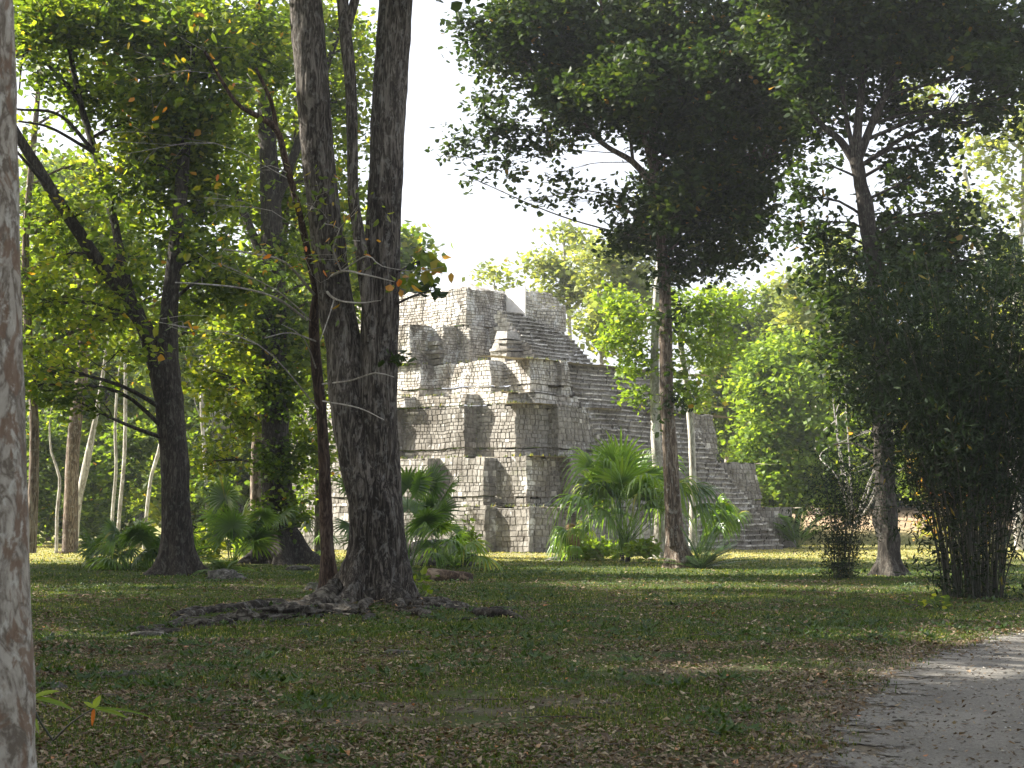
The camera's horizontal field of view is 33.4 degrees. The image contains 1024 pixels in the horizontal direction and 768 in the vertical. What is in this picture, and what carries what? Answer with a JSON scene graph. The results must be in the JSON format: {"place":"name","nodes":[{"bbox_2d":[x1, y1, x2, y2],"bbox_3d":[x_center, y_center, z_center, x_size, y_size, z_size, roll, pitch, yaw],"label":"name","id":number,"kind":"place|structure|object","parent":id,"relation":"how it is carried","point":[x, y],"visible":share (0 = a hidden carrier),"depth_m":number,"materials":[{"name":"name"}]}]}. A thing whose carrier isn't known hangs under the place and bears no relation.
{"place":"outdoors","nodes":[
{"label":"outdoors","id":0,"kind":"place"},
{"bbox_2d":[14,0,1023,405],"label":"sky","id":1,"kind":"structure","parent":0,"point":[480,226],"materials":[{"name":"white"}]},
{"bbox_2d":[29,505,1023,767],"bbox_3d":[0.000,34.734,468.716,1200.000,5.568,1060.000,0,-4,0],"label":"ground","id":2,"kind":"structure","parent":0,"point":[492,713],"depth_m":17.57,"materials":[{"name":"green plant"}]},
{"bbox_2d":[0,0,36,767],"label":"mottled trunk tree","id":3,"kind":"object","parent":2,"relation":"on","point":[17,704],"visible":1,"depth_m":7.90,"materials":[{"name":"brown plant"}]},
{"bbox_2d":[22,309,67,457],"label":"forest tree","id":4,"kind":"object","parent":2,"relation":"on","point":[27,402],"visible":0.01,"depth_m":93.53,"materials":[{"name":"green plant"}]},
{"bbox_2d":[26,395,68,552],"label":"forest tree","id":5,"kind":"object","parent":2,"relation":"on","point":[58,497],"visible":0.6,"depth_m":70.80,"materials":[{"name":"grey plant"}]},
{"bbox_2d":[40,681,68,689],"bbox_3d":[-4.152,2.751,15.439,0.244,0.125,0.229,-3,-5,35],"label":"rock","id":6,"kind":"object","parent":2,"relation":"on","point":[58,686],"visible":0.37,"depth_m":15.42,"materials":[{"name":"grey stone"}]},
{"bbox_2d":[20,215,134,553],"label":"forest tree","id":7,"kind":"object","parent":2,"relation":"on","point":[70,529],"visible":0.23,"depth_m":69.71,"materials":[{"name":"brown plant"}]},
{"bbox_2d":[18,147,141,542],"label":"forest tree","id":8,"kind":"object","parent":2,"relation":"on","point":[44,335],"visible":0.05,"depth_m":97.50,"materials":[{"name":"green plant"}]},
{"bbox_2d":[53,287,108,542],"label":"forest tree","id":9,"kind":"object","parent":2,"relation":"on","point":[86,463],"visible":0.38,"depth_m":71.86,"materials":[{"name":"grey plant"}]},
{"bbox_2d":[19,144,166,539],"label":"forest tree","id":10,"kind":"object","parent":2,"relation":"on","point":[133,409],"visible":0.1,"depth_m":96.67,"materials":[{"name":"green plant"}]},
{"bbox_2d":[35,690,152,741],"bbox_3d":[-2.906,2.289,11.696,1.120,0.362,0.127,-2,-5,20],"label":"broadleaf sprig","id":11,"kind":"object","parent":2,"relation":"on","point":[95,704],"visible":0.86,"depth_m":11.71,"materials":[{"name":"green plant"}]},
{"bbox_2d":[73,527,142,567],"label":"fan palm","id":12,"kind":"object","parent":2,"relation":"on","point":[90,546],"visible":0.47,"depth_m":51.51,"materials":[{"name":"green plant"}]},
{"bbox_2d":[73,320,158,520],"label":"forest tree","id":13,"kind":"object","parent":2,"relation":"on","point":[117,358],"visible":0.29,"depth_m":75.94,"materials":[{"name":"green plant"}]},
{"bbox_2d":[15,27,228,552],"bbox_3d":[-14.541,-4.791,59.486,9.679,21.268,5.010,0,-4,0],"label":"tall leafy tree","id":14,"kind":"object","parent":2,"relation":"on","point":[28,230],"visible":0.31,"depth_m":59.16,"materials":[{"name":"green plant"}]},
{"bbox_2d":[84,516,160,570],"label":"fan palm","id":15,"kind":"object","parent":2,"relation":"on","point":[140,532],"visible":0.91,"depth_m":49.65,"materials":[{"name":"green plant"}]},
{"bbox_2d":[94,294,154,530],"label":"forest tree","id":16,"kind":"object","parent":2,"relation":"on","point":[123,465],"visible":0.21,"depth_m":78.91,"materials":[{"name":"brown plant"}]},
{"bbox_2d":[97,670,154,678],"bbox_3d":[-3.801,2.869,16.835,0.602,0.099,0.306,0,-4,0],"label":"rock","id":17,"kind":"object","parent":2,"relation":"on","point":[128,671],"visible":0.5,"depth_m":16.74,"materials":[{"name":"grey stone"}]},
{"bbox_2d":[26,410,249,545],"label":"understory shrubs","id":18,"kind":"object","parent":2,"relation":"on","point":[100,479],"visible":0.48,"depth_m":84.30,"materials":[{"name":"green plant"}]},
{"bbox_2d":[127,630,171,636],"bbox_3d":[-4.872,3.382,23.006,0.673,0.112,0.329,0,-4,0],"label":"rock","id":19,"kind":"object","parent":2,"relation":"on","point":[149,632],"visible":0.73,"depth_m":22.91,"materials":[{"name":"grey stone"}]},
{"bbox_2d":[133,292,192,549],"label":"forest tree","id":20,"kind":"object","parent":2,"relation":"on","point":[157,456],"visible":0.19,"depth_m":76.82,"materials":[{"name":"grey plant"}]},
{"bbox_2d":[110,290,223,525],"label":"forest tree","id":21,"kind":"object","parent":2,"relation":"on","point":[154,511],"visible":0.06,"depth_m":104.77,"materials":[{"name":"green plant"}]},
{"bbox_2d":[13,0,335,575],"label":"forked tree","id":22,"kind":"object","parent":2,"relation":"on","point":[52,27],"visible":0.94,"depth_m":45.98,"materials":[{"name":"green plant"}]},
{"bbox_2d":[195,545,215,559],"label":"fern","id":23,"kind":"object","parent":2,"relation":"on","point":[200,549],"visible":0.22,"depth_m":52.66,"materials":[{"name":"green plant"}]},
{"bbox_2d":[191,329,224,531],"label":"forest tree","id":24,"kind":"object","parent":2,"relation":"on","point":[202,424],"visible":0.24,"depth_m":84.00,"materials":[{"name":"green plant"}]},
{"bbox_2d":[180,347,243,478],"bbox_3d":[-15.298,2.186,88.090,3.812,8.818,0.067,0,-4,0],"label":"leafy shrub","id":25,"kind":"object","parent":2,"relation":"on","point":[222,427],"visible":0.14,"depth_m":88.08,"materials":[{"name":"green plant"}]},
{"bbox_2d":[193,514,233,560],"bbox_3d":[-10.263,5.212,57.757,1.575,1.746,1.975,4,-6,-41],"label":"leafy shrub","id":26,"kind":"object","parent":2,"relation":"on","point":[222,546],"visible":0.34,"depth_m":57.58,"materials":[{"name":"green plant"}]},
{"bbox_2d":[188,558,262,576],"bbox_3d":[-7.420,4.757,44.280,1.872,0.501,1.394,0,-4,0],"label":"fern","id":27,"kind":"object","parent":2,"relation":"on","point":[218,564],"visible":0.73,"depth_m":44.09,"materials":[{"name":"green plant"}]},
{"bbox_2d":[205,568,246,579],"bbox_3d":[-7.010,4.688,41.791,1.038,0.342,0.672,0,-4,0],"label":"rock","id":28,"kind":"object","parent":2,"relation":"on","point":[221,573],"visible":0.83,"depth_m":41.57,"materials":[{"name":"grey stone"}]},
{"bbox_2d":[152,222,302,542],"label":"forest tree","id":29,"kind":"object","parent":2,"relation":"on","point":[189,406],"visible":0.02,"depth_m":94.22,"materials":[{"name":"green plant"}]},
{"bbox_2d":[231,538,252,556],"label":"leafy shrub","id":30,"kind":"object","parent":2,"relation":"on","point":[243,554],"visible":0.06,"depth_m":59.44,"materials":[{"name":"green plant"}]},
{"bbox_2d":[194,474,300,563],"bbox_3d":[-8.729,4.247,53.897,4.562,2.896,2.892,-2,-5,22],"label":"fan palm","id":31,"kind":"object","parent":2,"relation":"on","point":[232,526],"visible":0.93,"depth_m":53.55,"materials":[{"name":"green plant"}]},
{"bbox_2d":[43,2,453,588],"bbox_3d":[-4.371,-1.313,27.088,5.816,9.536,4.076,3,-5,-32],"label":"slender tree","id":32,"kind":"object","parent":2,"relation":"on","point":[328,569],"visible":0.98,"depth_m":28.12,"materials":[{"name":"green plant"}]},
{"bbox_2d":[180,4,374,539],"bbox_3d":[-8.105,-4.758,60.456,8.483,21.867,5.408,0,-4,0],"label":"tall leafy tree","id":33,"kind":"object","parent":2,"relation":"on","point":[304,307],"visible":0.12,"depth_m":60.17,"materials":[{"name":"green plant"}]},
{"bbox_2d":[180,0,376,565],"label":"ivy clad tree","id":34,"kind":"object","parent":2,"relation":"on","point":[271,382],"visible":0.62,"depth_m":56.20,"materials":[{"name":"green plant"}]},
{"bbox_2d":[285,565,311,570],"bbox_3d":[-6.207,5.381,49.722,0.727,0.202,0.688,3,-5,-32],"label":"rock","id":35,"kind":"object","parent":2,"relation":"on","point":[296,567],"visible":0.81,"depth_m":49.52,"materials":[{"name":"grey stone"}]},
{"bbox_2d":[186,394,428,506],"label":"understory shrubs","id":36,"kind":"object","parent":2,"relation":"on","point":[248,444],"visible":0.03,"depth_m":88.55,"materials":[{"name":"green plant"}]},
{"bbox_2d":[304,582,317,589],"bbox_3d":[-4.072,4.259,35.773,0.589,0.206,0.455,0,-4,0],"label":"rock","id":37,"kind":"object","parent":2,"relation":"on","point":[312,585],"visible":0.52,"depth_m":35.66,"materials":[{"name":"grey stone"}]},
{"bbox_2d":[259,205,366,506],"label":"forest tree","id":38,"kind":"object","parent":2,"relation":"on","point":[348,245],"visible":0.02,"depth_m":92.29,"materials":[{"name":"green plant"}]},
{"bbox_2d":[300,520,340,561],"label":"fan palm","id":39,"kind":"object","parent":2,"relation":"on","point":[308,525],"visible":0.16,"depth_m":57.27,"materials":[{"name":"green plant"}]},
{"bbox_2d":[288,291,360,554],"bbox_3d":[-6.945,0.643,64.125,4.956,11.488,3.617,0,-4,0],"label":"leafy shrub","id":40,"kind":"object","parent":2,"relation":"on","point":[312,413],"visible":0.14,"depth_m":63.72,"materials":[{"name":"green plant"}]},
{"bbox_2d":[107,0,566,643],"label":"twin trunk tree","id":41,"kind":"object","parent":2,"relation":"on","point":[375,564],"visible":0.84,"depth_m":28.56,"materials":[{"name":"brown plant"}]},
{"bbox_2d":[128,596,622,620],"bbox_3d":[-2.706,3.641,28.297,7.660,0.317,6.555,2,-5,-27],"label":"leaf drift","id":42,"kind":"object","parent":2,"relation":"on","point":[296,599],"visible":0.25,"depth_m":27.27,"materials":[{"name":"brown plant"}]},
{"bbox_2d":[381,649,411,653],"bbox_3d":[-1.354,3.141,20.023,0.378,0.062,0.217,0,-4,0],"label":"rock","id":43,"kind":"object","parent":2,"relation":"on","point":[398,651],"visible":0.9,"depth_m":19.96,"materials":[{"name":"grey stone"}]},
{"bbox_2d":[331,461,463,571],"bbox_3d":[-3.114,3.557,45.921,3.803,3.056,4.335,0,-4,0],"label":"fan palm","id":44,"kind":"object","parent":2,"relation":"on","point":[420,484],"visible":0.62,"depth_m":45.58,"materials":[{"name":"green plant"}]},
{"bbox_2d":[343,216,453,408],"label":"forest tree","id":45,"kind":"object","parent":2,"relation":"on","point":[408,240],"visible":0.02,"depth_m":97.17,"materials":[{"name":"green plant"}]},
{"bbox_2d":[413,565,439,596],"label":"leafy shrub","id":46,"kind":"object","parent":2,"relation":"on","point":[423,586],"visible":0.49,"depth_m":30.29,"materials":[{"name":"green plant"}]},
{"bbox_2d":[407,539,476,565],"bbox_3d":[-2.571,5.467,53.751,2.946,1.169,1.964,0,-4,0],"label":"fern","id":47,"kind":"object","parent":2,"relation":"on","point":[431,562],"visible":0.16,"depth_m":53.12,"materials":[{"name":"green plant"}]},
{"bbox_2d":[426,568,472,581],"bbox_3d":[-1.465,4.555,40.533,1.141,0.357,0.348,-2,-5,25],"label":"log","id":48,"kind":"object","parent":2,"relation":"on","point":[444,574],"visible":0.73,"depth_m":40.41,"materials":[{"name":"brown wood"}]},
{"bbox_2d":[404,493,502,571],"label":"fan palm","id":49,"kind":"object","parent":2,"relation":"on","point":[452,543],"visible":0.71,"depth_m":49.12,"materials":[{"name":"green plant"}]},
{"bbox_2d":[434,541,484,566],"bbox_3d":[-1.705,5.153,51.815,2.009,0.808,1.986,3,-5,-30],"label":"fern","id":50,"kind":"object","parent":2,"relation":"on","point":[455,563],"visible":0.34,"depth_m":51.76,"materials":[{"name":"green plant"}]},
{"bbox_2d":[459,514,482,551],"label":"leafy shrub","id":51,"kind":"object","parent":2,"relation":"on","point":[472,534],"visible":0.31,"depth_m":57.75,"materials":[{"name":"green plant"}]},
{"bbox_2d":[462,258,526,531],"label":"pale tree","id":52,"kind":"object","parent":2,"relation":"on","point":[494,274],"visible":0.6,"depth_m":108.24,"materials":[{"name":"green plant"}]},
{"bbox_2d":[23,301,1006,517],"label":"distant wood","id":53,"kind":"object","parent":2,"relation":"on","point":[695,366],"depth_m":147.15,"materials":[{"name":"green plant"}]},
{"bbox_2d":[30,552,1023,767],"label":"leaf litter","id":54,"kind":"object","parent":2,"relation":"on","point":[606,736],"visible":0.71,"depth_m":14.80,"materials":[{"name":"brown plant"}]},
{"bbox_2d":[35,585,1023,767],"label":"fallen twigs","id":55,"kind":"object","parent":2,"relation":"on","point":[525,755],"visible":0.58,"depth_m":14.46,"materials":[{"name":"brown wood"}]},
{"bbox_2d":[290,283,797,552],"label":"stepped pyramid","id":56,"kind":"object","parent":2,"relation":"on","point":[553,402],"visible":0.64,"depth_m":77.66,"materials":[{"name":"stone"}]},
{"bbox_2d":[505,208,609,354],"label":"pale tree","id":57,"kind":"object","parent":2,"relation":"on","point":[551,265],"visible":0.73,"depth_m":112.45,"materials":[{"name":"green plant"}]},
{"bbox_2d":[545,556,581,561],"bbox_3d":[1.801,6.138,59.709,1.322,0.209,0.680,0,-4,0],"label":"rock","id":58,"kind":"object","parent":2,"relation":"on","point":[548,559],"visible":0.54,"depth_m":59.52,"materials":[{"name":"stone"}]},
{"bbox_2d":[544,520,604,561],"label":"fan palm","id":59,"kind":"object","parent":2,"relation":"on","point":[563,538],"visible":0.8,"depth_m":58.89,"materials":[{"name":"green plant"}]},
{"bbox_2d":[553,534,627,559],"bbox_3d":[2.891,5.793,60.726,2.831,1.197,2.812,-2,-5,22],"label":"leafy shrub","id":60,"kind":"object","parent":2,"relation":"on","point":[606,550],"visible":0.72,"depth_m":60.07,"materials":[{"name":"green plant"}]},
{"bbox_2d":[576,429,660,560],"bbox_3d":[3.807,3.826,58.522,3.459,4.804,4.170,0,-4,0],"label":"fan palm","id":61,"kind":"object","parent":2,"relation":"on","point":[630,466],"visible":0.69,"depth_m":57.99,"materials":[{"name":"green plant"}]},
{"bbox_2d":[561,228,686,366],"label":"pale tree","id":62,"kind":"object","parent":2,"relation":"on","point":[630,279],"visible":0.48,"depth_m":105.14,"materials":[{"name":"green plant"}]},
{"bbox_2d":[424,0,833,568],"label":"tall dark tree","id":63,"kind":"object","parent":2,"relation":"on","point":[650,75],"visible":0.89,"depth_m":51.61,"materials":[{"name":"green plant"}]},
{"bbox_2d":[541,446,736,561],"bbox_3d":[4.261,4.107,57.764,6.678,4.041,6.243,0,-4,0],"label":"fan palm","id":64,"kind":"object","parent":2,"relation":"on","point":[648,493],"visible":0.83,"depth_m":56.97,"materials":[{"name":"green plant"}]},
{"bbox_2d":[615,536,662,562],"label":"leafy shrub","id":65,"kind":"object","parent":2,"relation":"on","point":[645,548],"visible":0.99,"depth_m":56.48,"materials":[{"name":"green plant"}]},
{"bbox_2d":[582,262,761,558],"bbox_3d":[5.810,-0.115,62.431,6.440,12.955,3.819,0,-4,0],"label":"vine hung tree","id":66,"kind":"object","parent":2,"relation":"on","point":[614,303],"visible":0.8,"depth_m":62.12,"materials":[{"name":"green plant"}]},
{"bbox_2d":[647,520,760,568],"bbox_3d":[6.053,4.808,51.441,3.571,1.506,3.246,-3,-6,38],"label":"cycad","id":67,"kind":"object","parent":2,"relation":"on","point":[702,563],"visible":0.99,"depth_m":51.06,"materials":[{"name":"green plant"}]},
{"bbox_2d":[690,494,753,554],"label":"fan palm","id":68,"kind":"object","parent":2,"relation":"on","point":[730,508],"visible":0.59,"depth_m":59.22,"materials":[{"name":"green plant"}]},
{"bbox_2d":[676,276,837,461],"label":"pale tree","id":69,"kind":"object","parent":2,"relation":"on","point":[721,429],"visible":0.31,"depth_m":109.73,"materials":[{"name":"green plant"}]},
{"bbox_2d":[720,303,840,504],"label":"forest tree","id":70,"kind":"object","parent":2,"relation":"on","point":[764,334],"visible":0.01,"depth_m":114.36,"materials":[{"name":"green plant"}]},
{"bbox_2d":[715,323,874,536],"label":"tree","id":71,"kind":"object","parent":2,"relation":"on","point":[771,373],"visible":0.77,"depth_m":90.63,"materials":[{"name":"green plant"}]},
{"bbox_2d":[774,508,833,547],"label":"young palm","id":72,"kind":"object","parent":2,"relation":"on","point":[792,537],"visible":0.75,"depth_m":81.65,"materials":[{"name":"green plant"}]},
{"bbox_2d":[747,223,869,519],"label":"pale tree","id":73,"kind":"object","parent":2,"relation":"on","point":[793,315],"visible":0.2,"depth_m":98.33,"materials":[{"name":"green plant"}]},
{"bbox_2d":[765,429,920,579],"bbox_3d":[8.232,3.104,42.232,4.050,4.100,3.320,0,-4,0],"label":"bamboo clump","id":74,"kind":"object","parent":2,"relation":"on","point":[848,542],"visible":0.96,"depth_m":42.17,"materials":[{"name":"green plant"}]},
{"bbox_2d":[804,317,916,527],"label":"leafless shrub","id":75,"kind":"object","parent":2,"relation":"on","point":[830,418],"visible":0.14,"depth_m":86.22,"materials":[{"name":"green plant"}]},
{"bbox_2d":[810,320,922,505],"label":"forest tree","id":76,"kind":"object","parent":2,"relation":"on","point":[851,413],"depth_m":111.95,"materials":[{"name":"green plant"}]},
{"bbox_2d":[718,0,1023,576],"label":"knobbly tree","id":77,"kind":"object","parent":2,"relation":"on","point":[978,43],"visible":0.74,"depth_m":46.40,"materials":[{"name":"green plant"}]},
{"bbox_2d":[776,414,1023,511],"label":"understory shrubs","id":78,"kind":"object","parent":2,"relation":"on","point":[900,500],"visible":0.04,"depth_m":103.55,"materials":[{"name":"green plant"}]},
{"bbox_2d":[796,216,1023,599],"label":"bamboo clump","id":79,"kind":"object","parent":2,"relation":"on","point":[984,406],"visible":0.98,"depth_m":32.52,"materials":[{"name":"green plant"}]},
{"bbox_2d":[899,591,952,608],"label":"leafy shrub","id":80,"kind":"object","parent":2,"relation":"on","point":[945,602],"visible":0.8,"depth_m":29.69,"materials":[{"name":"green plant"}]},
{"bbox_2d":[864,310,1022,526],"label":"broadleaf tree","id":81,"kind":"object","parent":2,"relation":"on","point":[908,491],"visible":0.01,"depth_m":93.74,"materials":[{"name":"green plant"}]},
{"bbox_2d":[907,423,995,542],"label":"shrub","id":82,"kind":"object","parent":2,"relation":"on","point":[921,535],"visible":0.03,"depth_m":73.67,"materials":[{"name":"green plant"}]},
{"bbox_2d":[899,77,1023,549],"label":"pale tree","id":83,"kind":"object","parent":2,"relation":"on","point":[1001,145],"visible":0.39,"depth_m":78.62,"materials":[{"name":"green plant"}]},
{"bbox_2d":[975,280,1023,368],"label":"forest tree","id":84,"kind":"object","parent":2,"relation":"on","point":[1007,313],"visible":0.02,"depth_m":114.97,"materials":[{"name":"green plant"}]},
{"bbox_2d":[785,630,1023,767],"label":"path","id":85,"kind":"structure","parent":0,"point":[933,758],"depth_m":13.51,"materials":[{"name":"grey gravel"}]},
{"bbox_2d":[777,630,1023,767],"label":"pebbles","id":86,"kind":"object","parent":85,"relation":"on","point":[953,715],"visible":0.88,"depth_m":14.38,"materials":[{"name":"stone"}]}
]}

